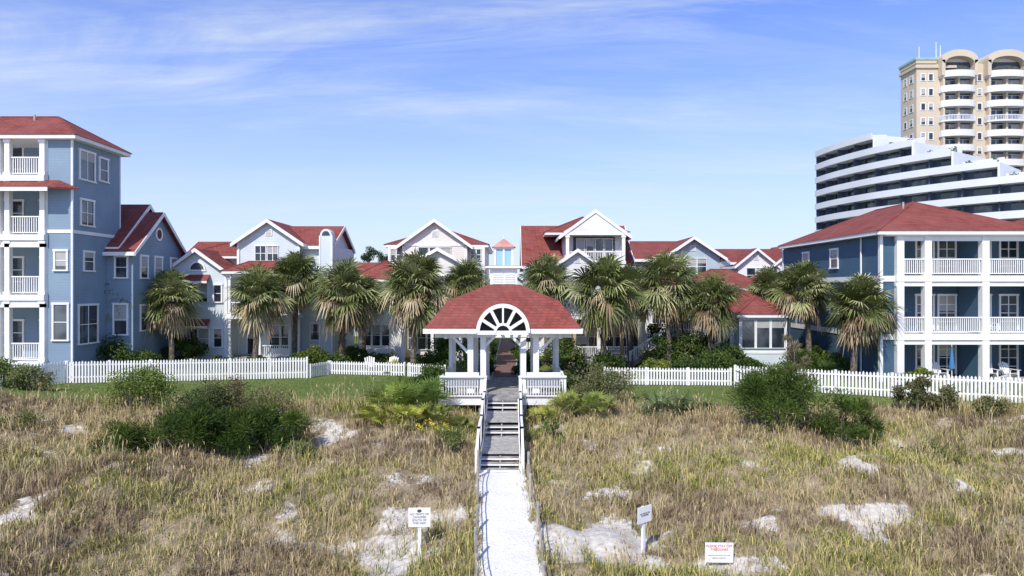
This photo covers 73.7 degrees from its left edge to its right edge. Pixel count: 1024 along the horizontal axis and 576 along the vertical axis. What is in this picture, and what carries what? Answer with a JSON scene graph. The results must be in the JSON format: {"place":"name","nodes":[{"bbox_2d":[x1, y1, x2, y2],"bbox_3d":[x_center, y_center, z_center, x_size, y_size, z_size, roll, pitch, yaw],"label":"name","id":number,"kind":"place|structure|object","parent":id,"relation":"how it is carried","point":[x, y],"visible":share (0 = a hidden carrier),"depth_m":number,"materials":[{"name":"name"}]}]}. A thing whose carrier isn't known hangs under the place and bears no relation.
{"place":"outdoors","nodes":[
{"label":"outdoors","id":0,"kind":"place"},
{"bbox_2d":[10,157,38,359],"bbox_3d":[-35.275,-1.778,40.950,14.050,12.175,0.100,0,0,0],"label":"railing","id":1,"kind":"object","parent":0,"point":[25,276],"visible":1,"depth_m":40.93,"materials":[{"name":"white wood"}]},
{"bbox_2d":[491,339,517,376],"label":"brick path","id":2,"kind":"structure","parent":0,"point":[506,360],"depth_m":53.11,"materials":[{"name":"red brick"}]},
{"bbox_2d":[0,336,1023,575],"bbox_3d":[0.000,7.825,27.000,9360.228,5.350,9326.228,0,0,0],"label":"ground","id":3,"kind":"structure","parent":0,"point":[508,531],"depth_m":23.38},
{"bbox_2d":[3,363,57,390],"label":"dune shrub","id":4,"kind":"object","parent":3,"relation":"on","point":[22,376],"visible":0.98,"depth_m":35.48,"materials":[{"name":"green plant"}]},
{"bbox_2d":[13,140,180,381],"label":"walls","id":5,"kind":"structure","parent":3,"relation":"on","point":[90,287],"depth_m":43.40,"materials":[{"name":"blue wood"}]},
{"bbox_2d":[0,175,46,367],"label":"porch floors","id":6,"kind":"structure","parent":5,"relation":"attached to","point":[24,237],"depth_m":40.70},
{"bbox_2d":[0,142,45,357],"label":"columns","id":7,"kind":"structure","parent":6,"relation":"on","point":[6,261],"depth_m":40.80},
{"bbox_2d":[0,139,46,361],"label":"column caps","id":8,"kind":"object","parent":6,"relation":"on","point":[39,241],"depth_m":40.75,"materials":[{"name":"white wood"}]},
{"bbox_2d":[0,135,134,255],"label":"eave trim","id":9,"kind":"structure","parent":5,"relation":"attached to","point":[25,141],"depth_m":41.25,"materials":[{"name":"white wood"}]},
{"bbox_2d":[46,140,120,380],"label":"corner trim","id":10,"kind":"structure","parent":5,"relation":"attached to","point":[72,252],"depth_m":40.98,"materials":[{"name":"white wood"}]},
{"bbox_2d":[0,117,184,256],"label":"roof","id":11,"kind":"structure","parent":5,"relation":"on","point":[131,214],"depth_m":44.07,"materials":[{"name":"red"}]},
{"bbox_2d":[13,148,177,356],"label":"window trim","id":12,"kind":"structure","parent":5,"relation":"attached to","point":[83,270],"depth_m":43.33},
{"bbox_2d":[13,148,173,355],"bbox_3d":[-31.688,-2.350,43.181,18.243,13.400,7.807,0,0,-22],"label":"window glass","id":13,"kind":"object","parent":12,"relation":"in","point":[60,315],"visible":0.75,"depth_m":43.13,"materials":[{"name":"glass"}]},
{"bbox_2d":[56,151,175,320],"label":"window blinds","id":14,"kind":"object","parent":12,"relation":"in","point":[120,313],"depth_m":44.47,"materials":[{"name":"white plastic"}]},
{"bbox_2d":[140,220,180,253],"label":"gable walls","id":15,"kind":"structure","parent":5,"relation":"on","point":[166,243],"depth_m":48.25,"materials":[{"name":"blue wood"}]},
{"bbox_2d":[93,333,133,375],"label":"hedge shrub","id":16,"kind":"object","parent":3,"relation":"on","point":[121,354],"visible":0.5,"depth_m":43.59,"materials":[{"name":"green plant"}]},
{"bbox_2d":[88,419,161,453],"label":"scrub pine bush","id":17,"kind":"object","parent":3,"relation":"on","point":[133,435],"visible":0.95,"depth_m":27.29,"materials":[{"name":"green plant"}]},
{"bbox_2d":[100,361,188,411],"bbox_3d":[-17.361,4.737,32.454,4.271,2.537,2.808,0,0,0],"label":"wax myrtle bush","id":18,"kind":"object","parent":3,"relation":"on","point":[150,380],"visible":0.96,"depth_m":32.10,"materials":[{"name":"green plant"}]},
{"bbox_2d":[0,357,307,387],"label":"picket fence","id":19,"kind":"object","parent":3,"relation":"on","point":[67,376],"visible":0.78,"depth_m":41.35,"materials":[{"name":"white wood"}]},
{"bbox_2d":[139,267,206,369],"bbox_3d":[-23.601,2.062,46.771,4.886,7.378,5.084,0,0,0],"label":"palm tree","id":20,"kind":"object","parent":3,"relation":"on","point":[167,287],"visible":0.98,"depth_m":46.40,"materials":[{"name":"green plant"}]},
{"bbox_2d":[161,333,208,367],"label":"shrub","id":21,"kind":"object","parent":3,"relation":"on","point":[186,348],"visible":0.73,"depth_m":48.16,"materials":[{"name":"green plant"}]},
{"bbox_2d":[144,393,241,455],"bbox_3d":[-12.959,5.627,27.888,4.335,2.687,3.241,0,0,0],"label":"scrub pine bush","id":22,"kind":"object","parent":3,"relation":"on","point":[201,422],"visible":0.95,"depth_m":27.36,"materials":[{"name":"green plant"}]},
{"bbox_2d":[153,377,252,440],"bbox_3d":[-13.393,5.384,29.899,4.065,2.968,3.061,0,0,-22],"label":"dark dune shrub","id":23,"kind":"object","parent":3,"relation":"on","point":[209,393],"visible":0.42,"depth_m":29.50,"materials":[{"name":"green plant"}]},
{"bbox_2d":[214,374,298,426],"bbox_3d":[-11.388,5.212,30.307,4.082,2.915,3.238,0,0,-10],"label":"dark dune shrub","id":24,"kind":"object","parent":3,"relation":"on","point":[246,397],"visible":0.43,"depth_m":30.27,"materials":[{"name":"green plant"}]},
{"bbox_2d":[222,262,297,371],"bbox_3d":[-17.124,1.968,46.328,4.753,7.566,5.234,0,0,26],"label":"palm tree","id":25,"kind":"object","parent":3,"relation":"on","point":[260,311],"visible":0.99,"depth_m":45.64,"materials":[{"name":"green plant"}]},
{"bbox_2d":[233,355,291,365],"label":"porch floor","id":26,"kind":"structure","parent":3,"relation":"on","point":[241,356],"depth_m":50.09,"materials":[{"name":"grey wood"}]},
{"bbox_2d":[228,279,291,354],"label":"columns","id":27,"kind":"structure","parent":26,"relation":"on","point":[260,338],"depth_m":49.70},
{"bbox_2d":[175,242,353,364],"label":"walls","id":28,"kind":"structure","parent":3,"relation":"on","point":[214,313],"depth_m":52.20,"materials":[{"name":"white paint"}]},
{"bbox_2d":[175,245,318,353],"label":"window trim","id":29,"kind":"structure","parent":28,"relation":"attached to","point":[221,284],"depth_m":49.93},
{"bbox_2d":[176,246,318,353],"bbox_3d":[-19.817,0.925,51.526,9.961,8.250,1.547,0,0,-26],"label":"window glass","id":30,"kind":"object","parent":29,"relation":"in","point":[284,330],"visible":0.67,"depth_m":52.18,"materials":[{"name":"grey glass"}]},
{"bbox_2d":[175,223,348,271],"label":"gable walls","id":31,"kind":"structure","parent":28,"relation":"on","point":[258,235],"depth_m":52.20,"materials":[{"name":"white"}]},
{"bbox_2d":[225,242,299,356],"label":"corner trim","id":32,"kind":"structure","parent":28,"relation":"attached to","point":[226,304],"depth_m":52.10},
{"bbox_2d":[177,219,353,270],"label":"roof","id":33,"kind":"structure","parent":28,"relation":"on","point":[309,235],"depth_m":53.54,"materials":[{"name":"red"}]},
{"bbox_2d":[172,219,355,277],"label":"rake trim","id":34,"kind":"structure","parent":33,"relation":"attached to","point":[189,253],"depth_m":51.75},
{"bbox_2d":[218,394,317,460],"bbox_3d":[-10.110,5.704,28.160,4.026,2.643,3.546,0,0,0],"label":"scrub pine bush","id":35,"kind":"object","parent":3,"relation":"on","point":[262,424],"visible":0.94,"depth_m":27.92,"materials":[{"name":"green plant"}]},
{"bbox_2d":[266,249,328,357],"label":"palm tree","id":36,"kind":"object","parent":3,"relation":"on","point":[295,265],"visible":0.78,"depth_m":48.32,"materials":[{"name":"green plant"}]},
{"bbox_2d":[283,344,330,369],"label":"hedge shrub","id":37,"kind":"object","parent":3,"relation":"on","point":[313,354],"visible":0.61,"depth_m":47.01,"materials":[{"name":"green plant"}]},
{"bbox_2d":[320,229,334,355],"bbox_3d":[-14.150,0.600,52.400,0.900,10.200,1.000,0,0,0],"label":"chimney","id":38,"kind":"object","parent":3,"relation":"on","point":[326,254],"visible":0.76,"depth_m":51.90,"materials":[{"name":"white paint"}]},
{"bbox_2d":[305,254,389,356],"bbox_3d":[-11.279,1.704,46.688,6.640,8.093,5.648,0,0,0],"label":"palm tree","id":39,"kind":"object","parent":3,"relation":"on","point":[347,311],"visible":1,"depth_m":46.15,"materials":[{"name":"green plant"}]},
{"bbox_2d":[309,360,405,377],"bbox_3d":[-9.783,5.246,43.748,5.922,1.009,2.001,0,0,0],"label":"picket fence","id":40,"kind":"object","parent":3,"relation":"on","point":[330,370],"visible":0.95,"depth_m":43.99,"materials":[{"name":"white wood"}]},
{"bbox_2d":[359,282,405,359],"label":"walls","id":41,"kind":"structure","parent":3,"relation":"on","point":[395,343],"depth_m":53.40,"materials":[{"name":"white"}]},
{"bbox_2d":[359,379,425,410],"bbox_3d":[-5.457,4.952,31.704,3.141,1.636,3.626,0,0,0],"label":"palmetto","id":42,"kind":"object","parent":3,"relation":"on","point":[389,392],"visible":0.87,"depth_m":31.42,"materials":[{"name":"green plant"}]},
{"bbox_2d":[371,402,426,426],"bbox_3d":[-5.027,5.512,30.281,2.698,1.135,2.111,0,0,20],"label":"palmetto","id":43,"kind":"object","parent":3,"relation":"on","point":[400,410],"visible":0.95,"depth_m":30.04,"materials":[{"name":"green plant"}]},
{"bbox_2d":[377,247,456,375],"bbox_3d":[-6.092,1.505,44.082,5.461,8.492,5.558,0,0,0],"label":"palm tree","id":44,"kind":"object","parent":3,"relation":"on","point":[422,302],"visible":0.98,"depth_m":42.97,"materials":[{"name":"green plant"}]},
{"bbox_2d":[408,507,429,554],"bbox_3d":[-2.782,7.456,20.541,0.660,1.713,0.118,0,0,-3],"label":"beach rules sign","id":45,"kind":"object","parent":3,"relation":"on","point":[419,517],"visible":1,"depth_m":20.49,"materials":[{"name":"metal"}]},
{"bbox_2d":[391,374,456,410],"bbox_3d":[-4.307,4.988,32.448,3.311,1.726,3.102,0,0,0],"label":"palmetto","id":46,"kind":"object","parent":3,"relation":"on","point":[427,391],"visible":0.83,"depth_m":32.27,"materials":[{"name":"green plant"}]},
{"bbox_2d":[389,246,488,359],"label":"walls","id":47,"kind":"structure","parent":3,"relation":"on","point":[458,252],"depth_m":55.60,"materials":[{"name":"beige paint"}]},
{"bbox_2d":[366,247,480,348],"bbox_3d":[-7.100,0.750,54.940,9.000,8.100,3.120,0,0,0],"label":"window glass","id":48,"kind":"object","parent":47,"relation":"in","point":[421,338],"visible":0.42,"depth_m":53.38,"materials":[{"name":"grey glass"}]},
{"bbox_2d":[405,222,462,263],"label":"gable walls","id":49,"kind":"structure","parent":47,"relation":"on","point":[424,236],"depth_m":55.60,"materials":[{"name":"beige wood"}]},
{"bbox_2d":[424,337,467,368],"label":"hedge shrub","id":50,"kind":"object","parent":3,"relation":"on","point":[442,353],"visible":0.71,"depth_m":45.71,"materials":[{"name":"green plant"}]},
{"bbox_2d":[430,424,466,448],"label":"dune shrub","id":51,"kind":"object","parent":3,"relation":"on","point":[453,434],"visible":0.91,"depth_m":28.28,"materials":[{"name":"green plant"}]},
{"bbox_2d":[439,256,489,364],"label":"palm tree","id":52,"kind":"object","parent":3,"relation":"on","point":[465,277],"visible":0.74,"depth_m":49.18,"materials":[{"name":"green plant"}]},
{"bbox_2d":[475,378,523,474],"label":"boardwalk stairs","id":53,"kind":"structure","parent":3,"relation":"on","point":[501,444],"depth_m":28.89,"materials":[{"name":"grey wood"}]},
{"bbox_2d":[423,238,582,413],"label":"beach pavilion","id":54,"kind":"structure","parent":3,"relation":"on","point":[503,304],"depth_m":35.75,"materials":[{"name":"white wood"}]},
{"bbox_2d":[0,375,1022,407],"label":"lawn grass","id":55,"kind":"structure","parent":3,"relation":"on","point":[197,381],"depth_m":38.27,"materials":[{"name":"green plant"}]},
{"bbox_2d":[0,368,1023,575],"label":"dune grass","id":56,"kind":"structure","parent":3,"relation":"on","point":[64,478],"depth_m":23.83,"materials":[{"name":"beige plant"}]},
{"bbox_2d":[527,451,545,575],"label":"rope fence","id":57,"kind":"object","parent":3,"relation":"on","point":[538,525],"visible":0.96,"depth_m":21.45,"materials":[{"name":"grey wood"}]},
{"bbox_2d":[517,251,574,365],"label":"palm tree","id":58,"kind":"object","parent":3,"relation":"on","point":[546,269],"visible":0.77,"depth_m":49.59,"materials":[{"name":"green plant"}]},
{"bbox_2d":[540,388,584,415],"bbox_3d":[2.504,5.334,32.227,2.162,1.316,2.540,0,0,-19],"label":"palmetto","id":59,"kind":"object","parent":3,"relation":"on","point":[562,398],"visible":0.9,"depth_m":32.04,"materials":[{"name":"green plant"}]},
{"bbox_2d":[540,338,585,371],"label":"hedge shrub","id":60,"kind":"object","parent":3,"relation":"on","point":[566,347],"visible":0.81,"depth_m":45.42,"materials":[{"name":"green plant"}]},
{"bbox_2d":[523,235,627,355],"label":"walls","id":61,"kind":"structure","parent":3,"relation":"on","point":[618,242],"depth_m":55.80,"materials":[{"name":"white paint"}]},
{"bbox_2d":[520,217,634,270],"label":"roof","id":62,"kind":"structure","parent":61,"relation":"on","point":[534,241],"depth_m":59.05,"materials":[{"name":"red"}]},
{"bbox_2d":[520,209,634,265],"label":"rake trim","id":63,"kind":"structure","parent":62,"relation":"attached to","point":[583,220],"depth_m":54.65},
{"bbox_2d":[564,213,626,231],"bbox_3d":[6.700,-5.300,54.890,5.200,1.600,0.300,0,0,0],"label":"gable face","id":64,"kind":"object","parent":62,"relation":"attached to","point":[595,222],"visible":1,"depth_m":54.74},
{"bbox_2d":[538,239,625,348],"bbox_3d":[5.600,0.350,54.790,7.600,8.700,4.420,0,0,0],"label":"window glass","id":65,"kind":"object","parent":61,"relation":"in","point":[599,247],"visible":0.2,"depth_m":55.74,"materials":[{"name":"grey glass"}]},
{"bbox_2d":[566,389,619,416],"bbox_3d":[3.708,5.322,31.607,2.589,1.236,2.327,0,0,0],"label":"palmetto","id":66,"kind":"object","parent":3,"relation":"on","point":[589,400],"visible":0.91,"depth_m":31.42,"materials":[{"name":"green plant"}]},
{"bbox_2d":[559,252,649,364],"bbox_3d":[5.923,1.603,44.249,5.884,8.294,5.986,0,0,0],"label":"palm tree","id":67,"kind":"object","parent":3,"relation":"on","point":[604,309],"visible":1,"depth_m":43.29,"materials":[{"name":"green plant"}]},
{"bbox_2d":[569,362,640,404],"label":"dune shrub","id":68,"kind":"object","parent":3,"relation":"on","point":[609,377],"visible":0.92,"depth_m":33.62,"materials":[{"name":"green plant"}]},
{"bbox_2d":[580,350,629,376],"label":"hedge shrub","id":69,"kind":"object","parent":3,"relation":"on","point":[614,361],"visible":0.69,"depth_m":43.70,"materials":[{"name":"green plant"}]},
{"bbox_2d":[615,263,652,363],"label":"palm tree","id":70,"kind":"object","parent":3,"relation":"on","point":[630,338],"visible":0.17,"depth_m":48.72,"materials":[{"name":"green plant"}]},
{"bbox_2d":[629,387,691,415],"bbox_3d":[7.226,5.322,31.908,3.609,1.431,3.329,0,0,-29],"label":"palmetto","id":71,"kind":"object","parent":3,"relation":"on","point":[658,401],"visible":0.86,"depth_m":31.83,"materials":[{"name":"green plant"}]},
{"bbox_2d":[638,329,688,363],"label":"hedge shrub","id":72,"kind":"object","parent":3,"relation":"on","point":[659,353],"visible":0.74,"depth_m":46.41,"materials":[{"name":"green plant"}]},
{"bbox_2d":[603,367,731,385],"bbox_3d":[9.005,5.170,39.616,7.345,1.160,0.176,0,0,4],"label":"picket fence","id":73,"kind":"object","parent":3,"relation":"on","point":[688,380],"visible":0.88,"depth_m":39.50,"materials":[{"name":"white wood"}]},
{"bbox_2d":[631,248,705,366],"bbox_3d":[10.290,1.494,46.206,6.368,8.515,5.889,0,0,0],"label":"palm tree","id":74,"kind":"object","parent":3,"relation":"on","point":[664,297],"visible":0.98,"depth_m":45.38,"materials":[{"name":"green plant"}]},
{"bbox_2d":[635,256,719,273],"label":"walls","id":75,"kind":"structure","parent":3,"relation":"on","point":[713,262],"depth_m":60.50,"materials":[{"name":"grey paint"}]},
{"bbox_2d":[635,259,750,290],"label":"eave trim","id":76,"kind":"structure","parent":75,"relation":"on","point":[641,260],"depth_m":60.95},
{"bbox_2d":[629,236,754,291],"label":"roof","id":77,"kind":"structure","parent":76,"relation":"on","point":[640,249],"depth_m":62.54,"materials":[{"name":"red"}]},
{"bbox_2d":[670,331,717,363],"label":"hedge shrub","id":78,"kind":"object","parent":3,"relation":"on","point":[698,346],"visible":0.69,"depth_m":45.55,"materials":[{"name":"green plant"}]},
{"bbox_2d":[670,357,723,379],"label":"hedge shrub","id":79,"kind":"object","parent":3,"relation":"on","point":[686,362],"visible":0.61,"depth_m":42.01,"materials":[{"name":"green plant"}]},
{"bbox_2d":[674,267,748,353],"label":"palm tree","id":80,"kind":"object","parent":3,"relation":"on","point":[711,311],"visible":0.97,"depth_m":44.22,"materials":[{"name":"green plant"}]},
{"bbox_2d":[694,351,738,378],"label":"hedge shrub","id":81,"kind":"object","parent":3,"relation":"on","point":[723,360],"visible":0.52,"depth_m":42.25,"materials":[{"name":"green plant"}]},
{"bbox_2d":[705,542,732,566],"bbox_3d":[6.070,7.990,20.016,0.820,1.061,0.068,0,0,1],"label":"stay off dunes sign","id":82,"kind":"object","parent":3,"relation":"on","point":[723,551],"visible":0.95,"depth_m":19.99,"materials":[{"name":"white plastic"}]},
{"bbox_2d":[692,289,795,367],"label":"sunroom cottage","id":83,"kind":"structure","parent":3,"relation":"on","point":[764,326],"depth_m":46.78,"materials":[{"name":"white wood"}]},
{"bbox_2d":[720,319,787,347],"bbox_3d":[17.000,3.125,47.390,4.800,1.950,1.220,0,0,0],"label":"window glass","id":84,"kind":"structure","parent":83,"relation":"in","point":[747,324],"depth_m":46.78,"materials":[{"name":"glass"}]},
{"bbox_2d":[720,262,781,275],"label":"walls","id":85,"kind":"structure","parent":3,"relation":"on","point":[740,268],"depth_m":69.20,"materials":[{"name":"white paint"}]},
{"bbox_2d":[715,247,781,266],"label":"roof","id":86,"kind":"structure","parent":85,"relation":"on","point":[740,255],"depth_m":72.36,"materials":[{"name":"red"}]},
{"bbox_2d":[744,264,783,304],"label":"palm tree","id":87,"kind":"object","parent":3,"relation":"on","point":[766,276],"visible":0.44,"depth_m":49.90,"materials":[{"name":"green plant"}]},
{"bbox_2d":[720,360,840,432],"bbox_3d":[11.274,4.692,29.006,4.937,3.309,3.677,0,0,0],"label":"scrub pine bush","id":88,"kind":"object","parent":3,"relation":"on","point":[753,387],"visible":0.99,"depth_m":28.45,"materials":[{"name":"green plant"}]},
{"bbox_2d":[768,333,818,421],"bbox_3d":[12.041,3.982,29.234,2.382,4.215,1.587,0,0,-33],"label":"scrub pine bush","id":89,"kind":"object","parent":3,"relation":"on","point":[793,350],"visible":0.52,"depth_m":29.24,"materials":[{"name":"green plant"}]},
{"bbox_2d":[765,258,840,356],"bbox_3d":[19.849,1.830,46.479,5.151,7.841,4.878,0,0,37],"label":"palm tree","id":90,"kind":"object","parent":3,"relation":"on","point":[803,301],"visible":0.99,"depth_m":45.91,"materials":[{"name":"green plant"}]},
{"bbox_2d":[796,387,888,446],"bbox_3d":[13.896,5.382,28.813,3.920,2.623,2.886,0,0,0],"label":"scrub pine bush","id":91,"kind":"object","parent":3,"relation":"on","point":[864,409],"visible":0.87,"depth_m":28.55,"materials":[{"name":"green plant"}]},
{"bbox_2d":[820,269,909,382],"bbox_3d":[21.024,2.308,41.023,4.861,6.887,4.766,0,0,-33],"label":"palm tree","id":92,"kind":"object","parent":3,"relation":"on","point":[858,319],"visible":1,"depth_m":40.44,"materials":[{"name":"green plant"}]},
{"bbox_2d":[734,365,1023,402],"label":"picket fence","id":93,"kind":"object","parent":3,"relation":"on","point":[946,379],"visible":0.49,"depth_m":35.11,"materials":[{"name":"white wood"}]},
{"bbox_2d":[784,236,1021,381],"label":"walls","id":94,"kind":"structure","parent":3,"relation":"on","point":[849,256],"depth_m":43.20,"materials":[{"name":"blue"}]},
{"bbox_2d":[782,235,882,381],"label":"corner trim","id":95,"kind":"structure","parent":94,"relation":"attached to","point":[880,273],"depth_m":41.03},
{"bbox_2d":[779,231,1023,248],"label":"eave trim","id":96,"kind":"structure","parent":94,"relation":"on","point":[856,236],"depth_m":40.58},
{"bbox_2d":[780,203,1023,245],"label":"roof","id":97,"kind":"structure","parent":96,"relation":"on","point":[917,217],"depth_m":42.86,"materials":[{"name":"red"}]},
{"bbox_2d":[801,241,1018,374],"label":"window trim","id":98,"kind":"structure","parent":94,"relation":"attached to","point":[999,295],"depth_m":43.13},
{"bbox_2d":[806,241,1015,374],"bbox_3d":[29.472,1.240,44.316,19.883,8.480,7.330,0,0,26],"label":"window glass","id":99,"kind":"object","parent":98,"relation":"in","point":[1004,253],"visible":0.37,"depth_m":43.18,"materials":[{"name":"grey glass"}]},
{"bbox_2d":[895,275,1023,339],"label":"porch floors","id":100,"kind":"structure","parent":94,"relation":"attached to","point":[962,335],"depth_m":40.80,"materials":[{"name":"white wood"}]},
{"bbox_2d":[904,259,1023,331],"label":"railing","id":101,"kind":"object","parent":100,"relation":"on","point":[1010,271],"visible":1,"depth_m":40.93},
{"bbox_2d":[897,376,1023,382],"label":"porch floors","id":102,"kind":"structure","parent":94,"relation":"attached to","point":[1021,377],"depth_m":41.86,"materials":[{"name":"grey wood"}]},
{"bbox_2d":[894,236,989,380],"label":"columns","id":103,"kind":"structure","parent":102,"relation":"on","point":[983,310],"depth_m":40.82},
{"bbox_2d":[894,236,1023,344],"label":"beams","id":104,"kind":"structure","parent":103,"relation":"on","point":[965,238],"depth_m":40.90,"materials":[{"name":"white wood"}]},
{"bbox_2d":[958,241,1023,379],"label":"interior walls","id":105,"kind":"structure","parent":102,"relation":"on","point":[967,307],"depth_m":42.26,"materials":[{"name":"blue paint"}]},
{"bbox_2d":[890,374,938,411],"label":"dune shrub","id":106,"kind":"object","parent":3,"relation":"on","point":[916,386],"visible":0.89,"depth_m":31.54,"materials":[{"name":"green plant"}]},
{"bbox_2d":[815,133,1023,231],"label":"terraced condominium","id":107,"kind":"structure","parent":3,"relation":"on","point":[861,175],"depth_m":135.14,"materials":[{"name":"white paint"}]},
{"bbox_2d":[898,437,968,465],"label":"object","id":108,"kind":"object","parent":3,"relation":"on","point":[938,447],"visible":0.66,"depth_m":27.19,"materials":[{"name":"green plant"}]},
{"bbox_2d":[923,384,963,413],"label":"dune shrub","id":109,"kind":"object","parent":3,"relation":"on","point":[949,393],"visible":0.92,"depth_m":30.90,"materials":[{"name":"green plant"}]},
{"bbox_2d":[898,45,1023,171],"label":"tan condominium tower","id":110,"kind":"structure","parent":3,"relation":"on","point":[969,102],"depth_m":159.86,"materials":[{"name":"paint"}]},
{"bbox_2d":[904,74,1018,158],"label":"window glass","id":111,"kind":"structure","parent":110,"relation":"in","point":[930,75],"depth_m":159.92,"materials":[{"name":"glass"}]},
{"bbox_2d":[972,395,1015,417],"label":"dune shrub","id":112,"kind":"object","parent":3,"relation":"on","point":[995,405],"visible":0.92,"depth_m":30.39,"materials":[{"name":"green plant"}]},
{"bbox_2d":[0,0,1023,278],"label":"sky","id":113,"kind":"structure","parent":0,"point":[379,120],"materials":[{"name":"blue"}]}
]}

